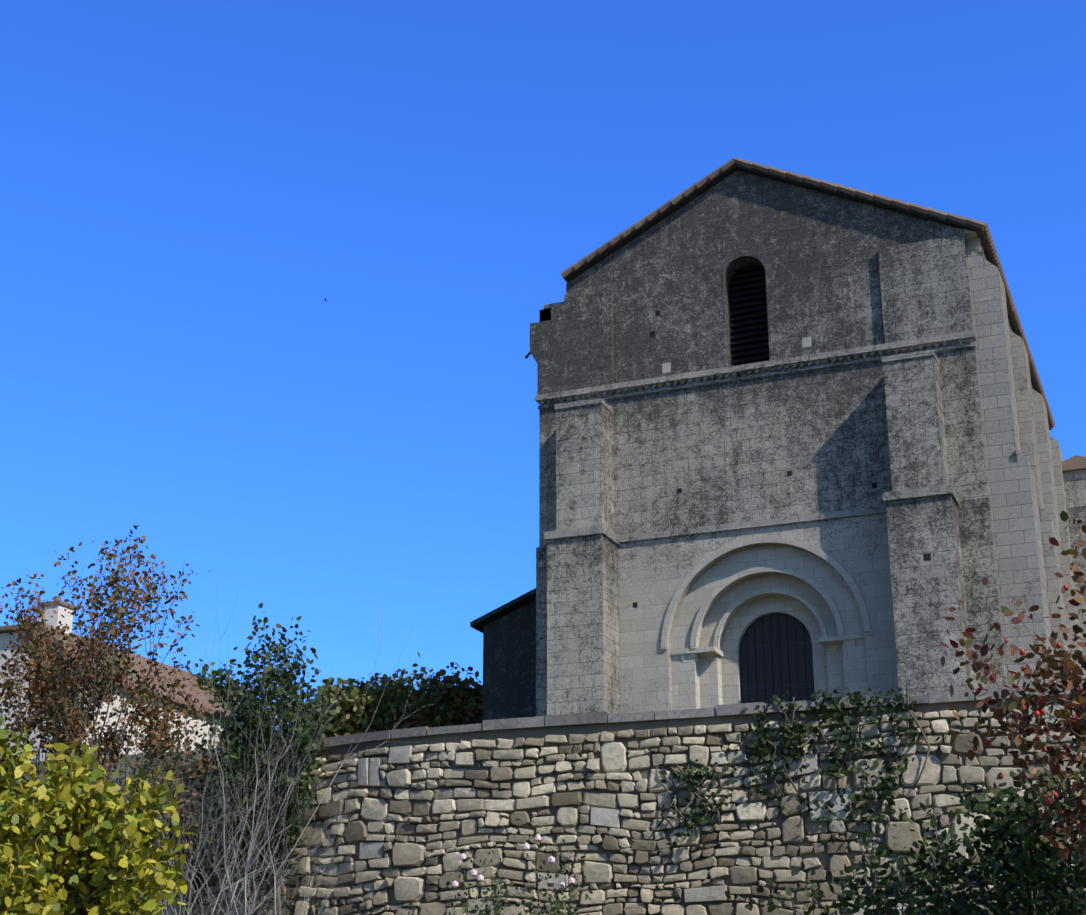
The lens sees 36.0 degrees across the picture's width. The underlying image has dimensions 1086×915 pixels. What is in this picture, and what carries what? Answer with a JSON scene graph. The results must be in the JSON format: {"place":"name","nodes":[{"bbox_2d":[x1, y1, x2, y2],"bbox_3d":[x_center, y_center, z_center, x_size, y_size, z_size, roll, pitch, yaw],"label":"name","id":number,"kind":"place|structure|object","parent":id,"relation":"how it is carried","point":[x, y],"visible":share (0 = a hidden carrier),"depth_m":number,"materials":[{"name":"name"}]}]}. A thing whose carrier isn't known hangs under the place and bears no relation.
{"place":"outdoors","nodes":[
{"label":"outdoors","id":0,"kind":"place"},
{"bbox_2d":[1,695,974,895],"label":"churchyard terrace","id":1,"kind":"structure","parent":0,"point":[41,778],"depth_m":29.33,"materials":[{"name":"grey stone"}]},
{"bbox_2d":[0,604,225,761],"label":"house","id":2,"kind":"structure","parent":1,"relation":"on","point":[53,621],"depth_m":49.19,"materials":[{"name":"paint"}]},
{"bbox_2d":[0,596,229,715],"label":"house roof","id":3,"kind":"structure","parent":2,"relation":"attached to","point":[142,660],"depth_m":52.14,"materials":[{"name":"brown tile"}]},
{"bbox_2d":[175,659,256,747],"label":"shrub","id":4,"kind":"object","parent":1,"relation":"on","point":[221,692],"visible":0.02,"depth_m":55.30,"materials":[{"name":"green plant"}]},
{"bbox_2d":[300,669,418,738],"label":"bush","id":5,"kind":"object","parent":1,"relation":"on","point":[348,720],"visible":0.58,"depth_m":45.73,"materials":[{"name":"green plant"}]},
{"bbox_2d":[378,652,439,727],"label":"shrub","id":6,"kind":"object","parent":1,"relation":"on","point":[419,686],"visible":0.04,"depth_m":52.39,"materials":[{"name":"green plant"}]},
{"bbox_2d":[393,662,482,729],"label":"hedge","id":7,"kind":"object","parent":1,"relation":"on","point":[459,702],"visible":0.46,"depth_m":45.90,"materials":[{"name":"green plant"}]},
{"bbox_2d":[482,599,535,723],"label":"annex","id":8,"kind":"object","parent":1,"relation":"on","point":[509,665],"visible":0.14,"depth_m":43.52,"materials":[{"name":"stone"}]},
{"bbox_2d":[470,588,535,632],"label":"annex roof","id":9,"kind":"structure","parent":8,"relation":"attached to","point":[478,624],"depth_m":43.88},
{"bbox_2d":[536,302,1005,716],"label":"church","id":10,"kind":"structure","parent":1,"relation":"on","point":[839,438],"depth_m":39.71,"materials":[{"name":"stone"}]},
{"bbox_2d":[530,170,972,394],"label":"church gable","id":11,"kind":"structure","parent":10,"relation":"attached to","point":[841,273],"depth_m":41.94,"materials":[{"name":"grey stone"}]},
{"bbox_2d":[662,337,811,372],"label":"stone block","id":12,"kind":"object","parent":11,"relation":"in","point":[806,342],"visible":0.29,"depth_m":40.76,"materials":[{"name":"grey stone"}]},
{"bbox_2d":[730,266,769,364],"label":"louver gaps","id":13,"kind":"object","parent":11,"relation":"in","point":[747,313],"depth_m":42.21,"materials":[{"name":"black"}]},
{"bbox_2d":[728,265,769,365],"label":"window louvers","id":14,"kind":"object","parent":13,"relation":"in","point":[748,316],"visible":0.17,"depth_m":42.05,"materials":[{"name":"black wood"}]},
{"bbox_2d":[535,330,975,544],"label":"string course","id":15,"kind":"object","parent":10,"relation":"attached to","point":[802,361],"depth_m":40.29,"materials":[{"name":"grey stone"}]},
{"bbox_2d":[618,513,898,712],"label":"church facade","id":16,"kind":"structure","parent":10,"relation":"attached to","point":[653,574],"depth_m":39.63,"materials":[{"name":"grey stone"}]},
{"bbox_2d":[661,536,870,709],"bbox_3d":[5.365,4.607,39.283,5.100,5.850,1.310,-8,-21,21],"label":"arched portal","id":17,"kind":"object","parent":16,"relation":"in","point":[728,601],"visible":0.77,"depth_m":39.64,"materials":[{"name":"grey stone"}]},
{"bbox_2d":[739,613,808,702],"bbox_3d":[5.578,5.638,39.480,1.860,4.030,0.080,-8,-21,21],"label":"church door","id":18,"kind":"structure","parent":17,"relation":"in","point":[745,636],"depth_m":39.80,"materials":[{"name":"black wood"}]},
{"bbox_2d":[740,615,814,703],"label":"church door planks","id":19,"kind":"object","parent":18,"relation":"attached to","point":[768,659],"visible":0.48,"depth_m":39.70,"materials":[{"name":"black wood"}]},
{"bbox_2d":[741,615,813,697],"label":"door straps","id":20,"kind":"object","parent":18,"relation":"attached to","point":[766,645],"visible":0.56,"depth_m":39.66,"materials":[{"name":"black metal"}]},
{"bbox_2d":[564,163,1051,429],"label":"roof eaves","id":21,"kind":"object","parent":10,"relation":"attached to","point":[685,200],"depth_m":42.79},
{"bbox_2d":[964,229,1032,388],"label":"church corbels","id":22,"kind":"object","parent":10,"relation":"attached to","point":[973,241],"visible":0.02,"depth_m":40.18,"materials":[{"name":"grey stone"}]},
{"bbox_2d":[1063,469,1085,599],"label":"wall","id":23,"kind":"structure","parent":1,"relation":"on","point":[1075,488],"depth_m":50.84,"materials":[{"name":"stone"}]},
{"bbox_2d":[1061,455,1085,471],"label":"tiled roof","id":24,"kind":"structure","parent":23,"relation":"on","point":[1075,463],"depth_m":51.15,"materials":[{"name":"brown tile"}]},
{"bbox_2d":[0,0,1085,745],"label":"sky","id":25,"kind":"structure","parent":0,"point":[186,186],"materials":[{"name":"blue"}]},
{"bbox_2d":[633,311,930,607],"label":"putlog holes","id":26,"kind":"object","parent":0,"point":[926,557],"visible":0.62,"depth_m":40.08,"materials":[{"name":"black"}]},
{"bbox_2d":[560,158,1054,427],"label":"church roof tiles","id":27,"kind":"object","parent":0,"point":[983,226],"visible":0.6,"depth_m":42.60,"materials":[{"name":"brown tile"}]},
{"bbox_2d":[966,247,1085,685],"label":"buttress","id":28,"kind":"structure","parent":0,"point":[1024,475],"depth_m":38.80,"materials":[{"name":"grey stone"}]},
{"label":"ground","id":29,"kind":"structure","parent":0,"visible":0},
{"bbox_2d":[0,715,191,914],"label":"bush","id":30,"kind":"object","parent":29,"relation":"on","point":[80,831],"visible":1,"depth_m":10.47,"materials":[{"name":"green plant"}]},
{"bbox_2d":[0,525,227,914],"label":"russet tree","id":31,"kind":"object","parent":29,"relation":"on","point":[53,687],"visible":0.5,"depth_m":19.14,"materials":[{"name":"brown plant"}]},
{"bbox_2d":[19,574,433,914],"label":"bare twigs","id":32,"kind":"object","parent":29,"relation":"on","point":[233,892],"visible":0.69,"depth_m":16.60,"materials":[{"name":"grey plant"}]},
{"bbox_2d":[124,602,344,914],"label":"shrub","id":33,"kind":"object","parent":29,"relation":"on","point":[280,677],"visible":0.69,"depth_m":18.29,"materials":[{"name":"green plant"}]},
{"bbox_2d":[408,817,592,914],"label":"rose bush","id":34,"kind":"object","parent":29,"relation":"on","point":[562,886],"visible":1,"depth_m":14.23,"materials":[{"name":"green plant"}]},
{"bbox_2d":[148,695,1084,914],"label":"retaining wall","id":35,"kind":"structure","parent":29,"relation":"on","point":[779,820],"depth_m":17.26,"materials":[{"name":"grey stone"}]},
{"bbox_2d":[110,682,1083,786],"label":"retaining wall caps","id":36,"kind":"object","parent":35,"relation":"on","point":[595,718],"visible":0.25,"depth_m":17.55,"materials":[{"name":"grey stone"}]},
{"bbox_2d":[127,705,1085,914],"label":"retaining wall stones","id":37,"kind":"object","parent":35,"relation":"part of","point":[408,886],"visible":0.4,"depth_m":17.24,"materials":[{"name":"beige stone"}]},
{"bbox_2d":[655,763,719,827],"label":"ivy stems","id":38,"kind":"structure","parent":35,"relation":"attached to","point":[677,786],"depth_m":17.09,"materials":[{"name":"brown plant"}]},
{"bbox_2d":[660,759,737,849],"bbox_3d":[1.579,3.538,17.029,0.825,0.904,0.381,-8,-21,21],"label":"ivy","id":39,"kind":"object","parent":35,"relation":"attached to","point":[696,780],"visible":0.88,"depth_m":17.02,"materials":[{"name":"green plant"}]},
{"bbox_2d":[742,714,814,780],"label":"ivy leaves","id":40,"kind":"object","parent":35,"relation":"attached to","point":[762,746],"visible":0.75,"depth_m":17.00,"materials":[{"name":"green plant"}]},
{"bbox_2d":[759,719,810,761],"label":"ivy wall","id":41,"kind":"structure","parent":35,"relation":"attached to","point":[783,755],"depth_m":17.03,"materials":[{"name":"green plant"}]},
{"bbox_2d":[732,683,939,823],"bbox_3d":[2.952,2.986,16.867,2.089,1.423,0.444,-5,-20,13],"label":"ivy","id":42,"kind":"object","parent":35,"relation":"attached to","point":[889,780],"visible":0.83,"depth_m":16.85,"materials":[{"name":"green plant"}]},
{"bbox_2d":[754,690,930,796],"bbox_3d":[3.022,2.894,16.905,1.755,1.031,0.024,-4,-20,12],"label":"vine stem","id":43,"kind":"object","parent":35,"relation":"attached to","point":[830,747],"depth_m":16.92,"materials":[{"name":"brown plant"}]},
{"bbox_2d":[725,754,1085,914],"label":"green shrub","id":44,"kind":"object","parent":29,"relation":"on","point":[1031,859],"visible":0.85,"depth_m":10.97,"materials":[{"name":"green plant"}]},
{"bbox_2d":[932,510,1085,911],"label":"shrub","id":45,"kind":"object","parent":29,"relation":"on","point":[1076,727],"visible":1,"depth_m":9.90,"materials":[{"name":"red plant"}]}
]}

